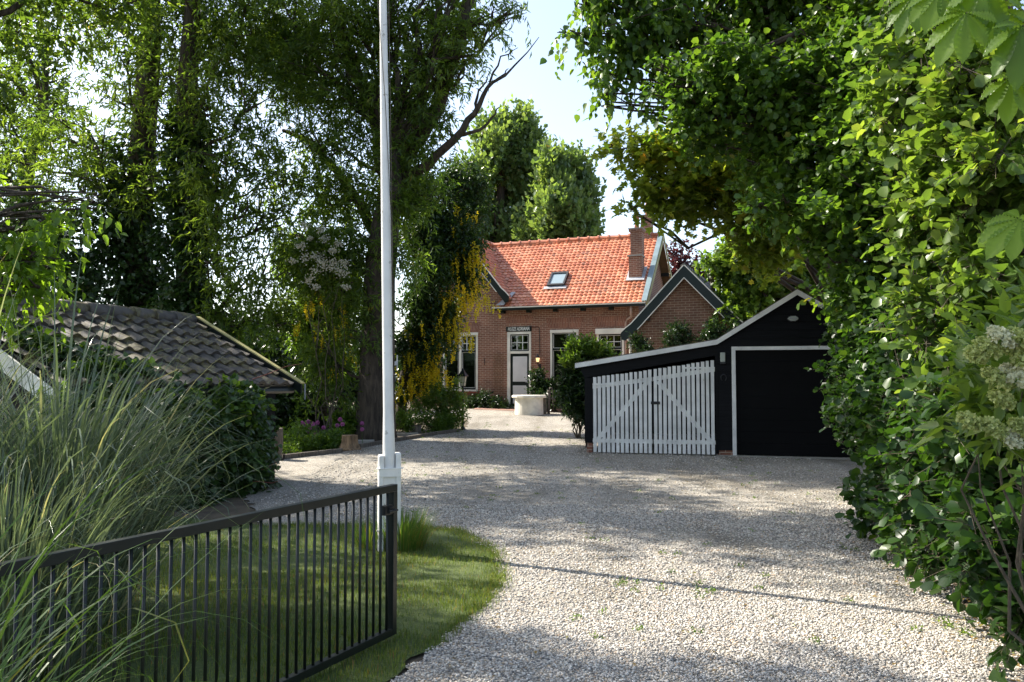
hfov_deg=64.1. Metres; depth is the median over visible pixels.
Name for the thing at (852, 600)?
weeds
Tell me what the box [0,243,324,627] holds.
pampas grass
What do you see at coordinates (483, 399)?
shrub
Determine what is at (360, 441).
flat stone
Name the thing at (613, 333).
window
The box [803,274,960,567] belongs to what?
alder hedge
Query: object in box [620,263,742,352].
brick annexe
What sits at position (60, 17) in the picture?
elm tree
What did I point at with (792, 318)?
bulkhead light
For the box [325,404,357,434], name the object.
perennial plants
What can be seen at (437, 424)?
garden shrub
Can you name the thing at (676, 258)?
copper beech
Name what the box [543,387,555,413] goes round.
hand pump
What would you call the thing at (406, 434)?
stone slab
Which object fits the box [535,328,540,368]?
wall lantern
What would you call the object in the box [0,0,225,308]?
willow tree
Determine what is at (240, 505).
ground
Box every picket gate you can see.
[593,370,652,452]
[651,360,715,454]
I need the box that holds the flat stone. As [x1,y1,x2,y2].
[358,440,373,443]
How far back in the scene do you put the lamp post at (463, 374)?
24.05 m
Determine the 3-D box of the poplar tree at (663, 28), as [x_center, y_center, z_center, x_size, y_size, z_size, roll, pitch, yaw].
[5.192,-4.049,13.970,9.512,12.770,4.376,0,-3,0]
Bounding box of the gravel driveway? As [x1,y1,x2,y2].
[243,408,1023,681]
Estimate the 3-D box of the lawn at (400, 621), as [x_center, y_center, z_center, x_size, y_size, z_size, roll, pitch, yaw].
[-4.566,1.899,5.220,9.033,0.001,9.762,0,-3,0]
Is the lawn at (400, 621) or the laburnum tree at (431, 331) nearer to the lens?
the lawn at (400, 621)
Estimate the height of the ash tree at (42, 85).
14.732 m
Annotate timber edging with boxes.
[283,448,342,459]
[359,438,398,447]
[397,432,435,440]
[436,428,459,434]
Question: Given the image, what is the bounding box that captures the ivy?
[0,312,297,510]
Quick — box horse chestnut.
[885,0,1023,261]
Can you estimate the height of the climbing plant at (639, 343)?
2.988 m
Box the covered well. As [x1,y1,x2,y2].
[512,395,545,414]
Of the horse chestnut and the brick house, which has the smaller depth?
the horse chestnut
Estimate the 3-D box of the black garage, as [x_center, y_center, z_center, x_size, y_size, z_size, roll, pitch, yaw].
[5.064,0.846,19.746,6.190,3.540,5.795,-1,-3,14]
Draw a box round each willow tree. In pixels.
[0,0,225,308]
[128,0,319,359]
[223,0,538,440]
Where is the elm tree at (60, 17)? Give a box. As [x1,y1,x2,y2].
[0,0,189,125]
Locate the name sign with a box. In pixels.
[506,326,531,331]
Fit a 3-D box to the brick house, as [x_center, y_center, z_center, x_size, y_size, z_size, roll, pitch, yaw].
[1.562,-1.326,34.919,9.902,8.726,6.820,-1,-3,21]
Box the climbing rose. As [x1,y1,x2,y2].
[279,219,359,431]
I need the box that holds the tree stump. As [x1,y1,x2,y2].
[339,435,361,450]
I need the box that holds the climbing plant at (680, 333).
[658,317,700,347]
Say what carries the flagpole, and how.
on the lawn at (400, 621)
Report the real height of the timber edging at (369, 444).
0.140 m
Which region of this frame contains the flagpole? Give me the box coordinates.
[377,0,402,551]
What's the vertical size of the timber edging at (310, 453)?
0.140 m
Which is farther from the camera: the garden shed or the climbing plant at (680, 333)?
the climbing plant at (680, 333)
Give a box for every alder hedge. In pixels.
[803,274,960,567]
[861,324,1023,681]
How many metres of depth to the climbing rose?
20.00 m
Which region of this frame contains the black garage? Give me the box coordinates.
[575,289,858,459]
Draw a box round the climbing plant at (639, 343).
[625,329,654,352]
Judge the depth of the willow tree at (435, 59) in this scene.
20.69 m
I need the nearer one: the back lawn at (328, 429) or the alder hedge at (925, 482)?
the alder hedge at (925, 482)
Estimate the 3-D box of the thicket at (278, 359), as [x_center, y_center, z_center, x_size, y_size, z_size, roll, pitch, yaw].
[-8.797,0.831,26.687,5.915,4.071,3.705,-2,-3,35]
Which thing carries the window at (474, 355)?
in the brick house
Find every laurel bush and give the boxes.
[552,348,615,437]
[556,331,622,437]
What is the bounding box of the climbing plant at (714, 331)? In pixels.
[694,314,733,341]
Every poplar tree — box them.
[446,93,553,242]
[509,134,606,241]
[540,0,1023,161]
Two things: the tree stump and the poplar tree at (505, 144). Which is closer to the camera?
the tree stump
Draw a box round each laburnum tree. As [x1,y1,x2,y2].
[271,257,363,428]
[378,154,501,428]
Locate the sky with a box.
[0,0,1023,346]
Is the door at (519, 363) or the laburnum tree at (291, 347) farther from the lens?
the door at (519, 363)
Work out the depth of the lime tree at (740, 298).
26.73 m
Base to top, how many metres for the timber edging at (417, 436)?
0.140 m
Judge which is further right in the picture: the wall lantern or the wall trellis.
the wall lantern
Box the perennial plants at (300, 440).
[280,415,349,453]
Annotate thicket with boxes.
[214,272,287,347]
[220,309,307,373]
[270,306,420,411]
[275,367,329,432]
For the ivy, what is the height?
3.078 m
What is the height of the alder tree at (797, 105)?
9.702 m
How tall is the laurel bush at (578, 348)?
2.822 m
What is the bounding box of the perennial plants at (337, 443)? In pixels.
[308,426,350,449]
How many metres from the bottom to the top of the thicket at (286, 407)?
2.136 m
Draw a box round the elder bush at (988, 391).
[910,264,1023,644]
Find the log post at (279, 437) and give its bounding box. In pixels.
[275,428,282,459]
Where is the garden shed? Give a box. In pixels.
[0,294,305,470]
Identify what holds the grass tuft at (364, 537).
on the lawn at (400, 621)
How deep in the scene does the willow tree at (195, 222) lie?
20.82 m
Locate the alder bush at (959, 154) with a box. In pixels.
[841,0,1023,420]
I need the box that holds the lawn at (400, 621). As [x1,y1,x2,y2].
[28,514,505,681]
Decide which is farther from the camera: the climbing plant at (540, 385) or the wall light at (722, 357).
the climbing plant at (540, 385)
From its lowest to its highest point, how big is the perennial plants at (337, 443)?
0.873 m
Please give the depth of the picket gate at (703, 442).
17.14 m
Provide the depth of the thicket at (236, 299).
28.93 m
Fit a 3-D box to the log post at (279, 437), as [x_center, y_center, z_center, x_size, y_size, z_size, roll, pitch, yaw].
[-4.743,2.056,16.379,0.304,0.620,0.310,0,-3,0]
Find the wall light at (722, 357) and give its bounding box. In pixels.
[720,352,725,363]
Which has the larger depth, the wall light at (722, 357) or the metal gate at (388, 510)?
the wall light at (722, 357)
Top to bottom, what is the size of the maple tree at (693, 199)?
7.369 m
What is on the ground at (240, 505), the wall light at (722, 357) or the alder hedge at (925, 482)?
the alder hedge at (925, 482)
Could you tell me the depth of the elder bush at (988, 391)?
3.07 m
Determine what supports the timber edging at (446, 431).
on the gravel driveway
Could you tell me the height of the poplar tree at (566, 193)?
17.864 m
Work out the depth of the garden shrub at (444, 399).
23.64 m
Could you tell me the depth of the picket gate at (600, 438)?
17.45 m
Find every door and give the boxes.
[510,354,528,406]
[735,350,858,456]
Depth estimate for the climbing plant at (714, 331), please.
26.21 m
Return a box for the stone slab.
[397,432,418,435]
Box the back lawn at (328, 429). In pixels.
[283,405,414,435]
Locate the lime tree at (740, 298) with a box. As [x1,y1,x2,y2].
[691,223,839,328]
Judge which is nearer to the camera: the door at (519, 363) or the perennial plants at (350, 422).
the perennial plants at (350, 422)
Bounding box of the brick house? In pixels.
[409,204,671,408]
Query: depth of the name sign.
32.18 m
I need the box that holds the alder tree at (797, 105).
[635,0,1022,350]
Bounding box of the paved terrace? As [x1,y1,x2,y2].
[474,407,563,411]
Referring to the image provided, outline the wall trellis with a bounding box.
[493,354,503,397]
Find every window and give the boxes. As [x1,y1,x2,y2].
[443,332,478,392]
[550,329,578,392]
[595,328,623,354]
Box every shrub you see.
[395,403,471,432]
[407,374,471,427]
[464,386,514,408]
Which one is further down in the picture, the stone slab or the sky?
the stone slab
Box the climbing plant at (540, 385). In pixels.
[524,366,560,411]
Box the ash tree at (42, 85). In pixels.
[0,0,105,293]
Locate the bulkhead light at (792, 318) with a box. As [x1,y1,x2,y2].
[787,315,798,321]
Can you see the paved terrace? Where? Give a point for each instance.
(511, 409)
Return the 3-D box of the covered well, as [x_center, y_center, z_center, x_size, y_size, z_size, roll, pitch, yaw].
[0.608,2.335,29.089,1.230,0.830,1.230,0,-3,0]
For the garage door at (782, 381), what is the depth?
16.79 m
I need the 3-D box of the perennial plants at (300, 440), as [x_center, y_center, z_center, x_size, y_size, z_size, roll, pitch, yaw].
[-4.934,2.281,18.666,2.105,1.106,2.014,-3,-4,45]
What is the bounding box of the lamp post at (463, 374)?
[458,368,467,429]
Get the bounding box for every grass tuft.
[343,513,377,550]
[365,503,441,551]
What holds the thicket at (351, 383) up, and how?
on the back lawn at (328, 429)
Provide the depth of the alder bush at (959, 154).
6.10 m
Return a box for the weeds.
[299,424,976,643]
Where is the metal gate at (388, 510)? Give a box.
[0,484,397,681]
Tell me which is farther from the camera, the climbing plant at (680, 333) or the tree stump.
the climbing plant at (680, 333)
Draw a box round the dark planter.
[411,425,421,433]
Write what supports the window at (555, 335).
in the brick house
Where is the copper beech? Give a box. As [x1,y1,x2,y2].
[666,239,709,281]
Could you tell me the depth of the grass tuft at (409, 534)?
7.89 m
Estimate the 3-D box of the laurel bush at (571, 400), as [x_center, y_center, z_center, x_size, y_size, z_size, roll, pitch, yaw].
[1.901,1.294,21.387,1.744,2.487,1.470,0,-3,0]
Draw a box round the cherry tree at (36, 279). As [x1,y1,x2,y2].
[0,172,127,354]
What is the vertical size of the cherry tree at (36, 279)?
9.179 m
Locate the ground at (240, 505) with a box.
[152,396,1004,681]
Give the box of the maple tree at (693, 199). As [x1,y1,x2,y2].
[578,117,848,302]
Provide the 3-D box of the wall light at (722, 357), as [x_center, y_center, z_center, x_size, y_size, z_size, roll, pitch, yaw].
[4.382,0.358,17.020,0.110,0.240,0.085,-1,-3,14]

